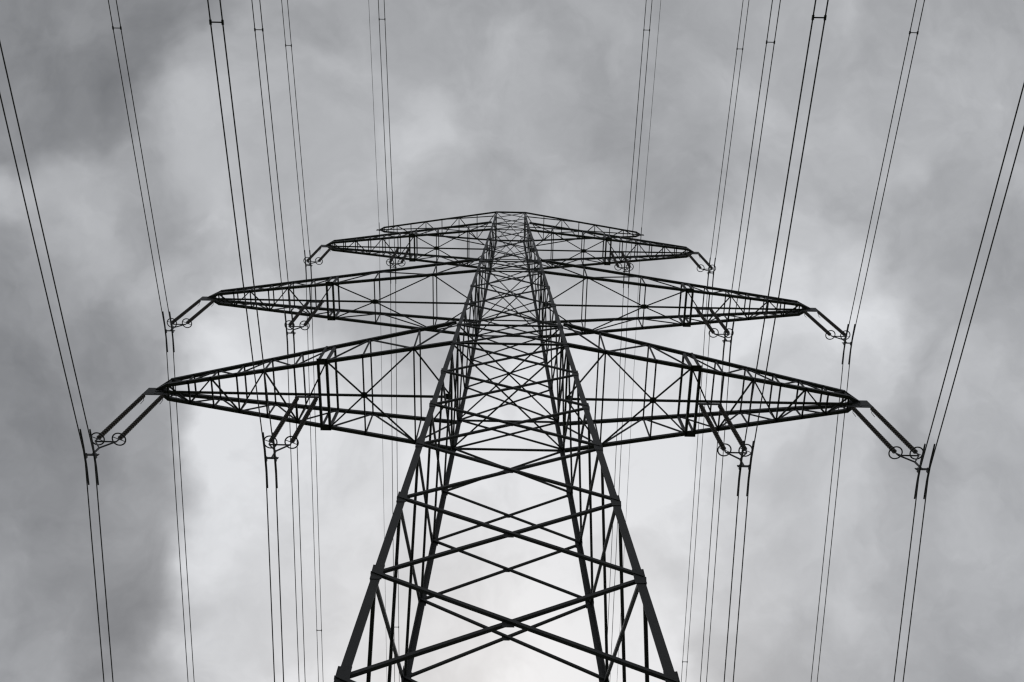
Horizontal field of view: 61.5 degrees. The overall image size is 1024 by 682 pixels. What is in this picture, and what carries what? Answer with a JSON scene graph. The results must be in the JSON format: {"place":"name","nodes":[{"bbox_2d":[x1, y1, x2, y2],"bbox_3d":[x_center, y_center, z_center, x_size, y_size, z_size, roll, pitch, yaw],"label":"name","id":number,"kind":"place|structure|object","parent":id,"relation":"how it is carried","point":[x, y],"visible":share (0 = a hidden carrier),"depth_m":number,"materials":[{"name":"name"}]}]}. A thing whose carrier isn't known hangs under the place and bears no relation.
{"place":"outdoors","nodes":[
{"label":"outdoors","id":0,"kind":"place"},
{"bbox_2d":[0,0,1023,681],"label":"sky","id":1,"kind":"structure","parent":0,"point":[530,106],"materials":[{"name":"grey"}]},
{"label":"ground","id":2,"kind":"structure","parent":0,"visible":0},
{"bbox_2d":[144,211,871,681],"bbox_3d":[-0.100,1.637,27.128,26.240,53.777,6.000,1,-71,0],"label":"pylon","id":3,"kind":"object","parent":2,"relation":"on","point":[346,673],"visible":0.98,"depth_m":26.79,"materials":[{"name":"metal"}]},
{"bbox_2d":[96,246,917,453],"bbox_3d":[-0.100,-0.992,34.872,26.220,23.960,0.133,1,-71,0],"label":"insulators","id":4,"kind":"object","parent":3,"relation":"attached to","point":[128,429],"visible":0.94,"depth_m":25.73,"materials":[{"name":"ceramic"}]},
{"bbox_2d":[0,0,1023,681],"bbox_3d":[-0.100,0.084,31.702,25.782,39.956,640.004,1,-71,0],"label":"power lines","id":5,"kind":"object","parent":3,"relation":"attached to","point":[620,350],"visible":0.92,"depth_m":27.96,"materials":[{"name":"galvanised steel"}]},
{"bbox_2d":[79,15,934,498],"bbox_3d":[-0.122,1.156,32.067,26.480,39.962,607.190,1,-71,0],"label":"fittings","id":6,"kind":"object","parent":5,"relation":"attached to","point":[741,453],"visible":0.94,"depth_m":23.60,"materials":[{"name":"metal"}]}
]}

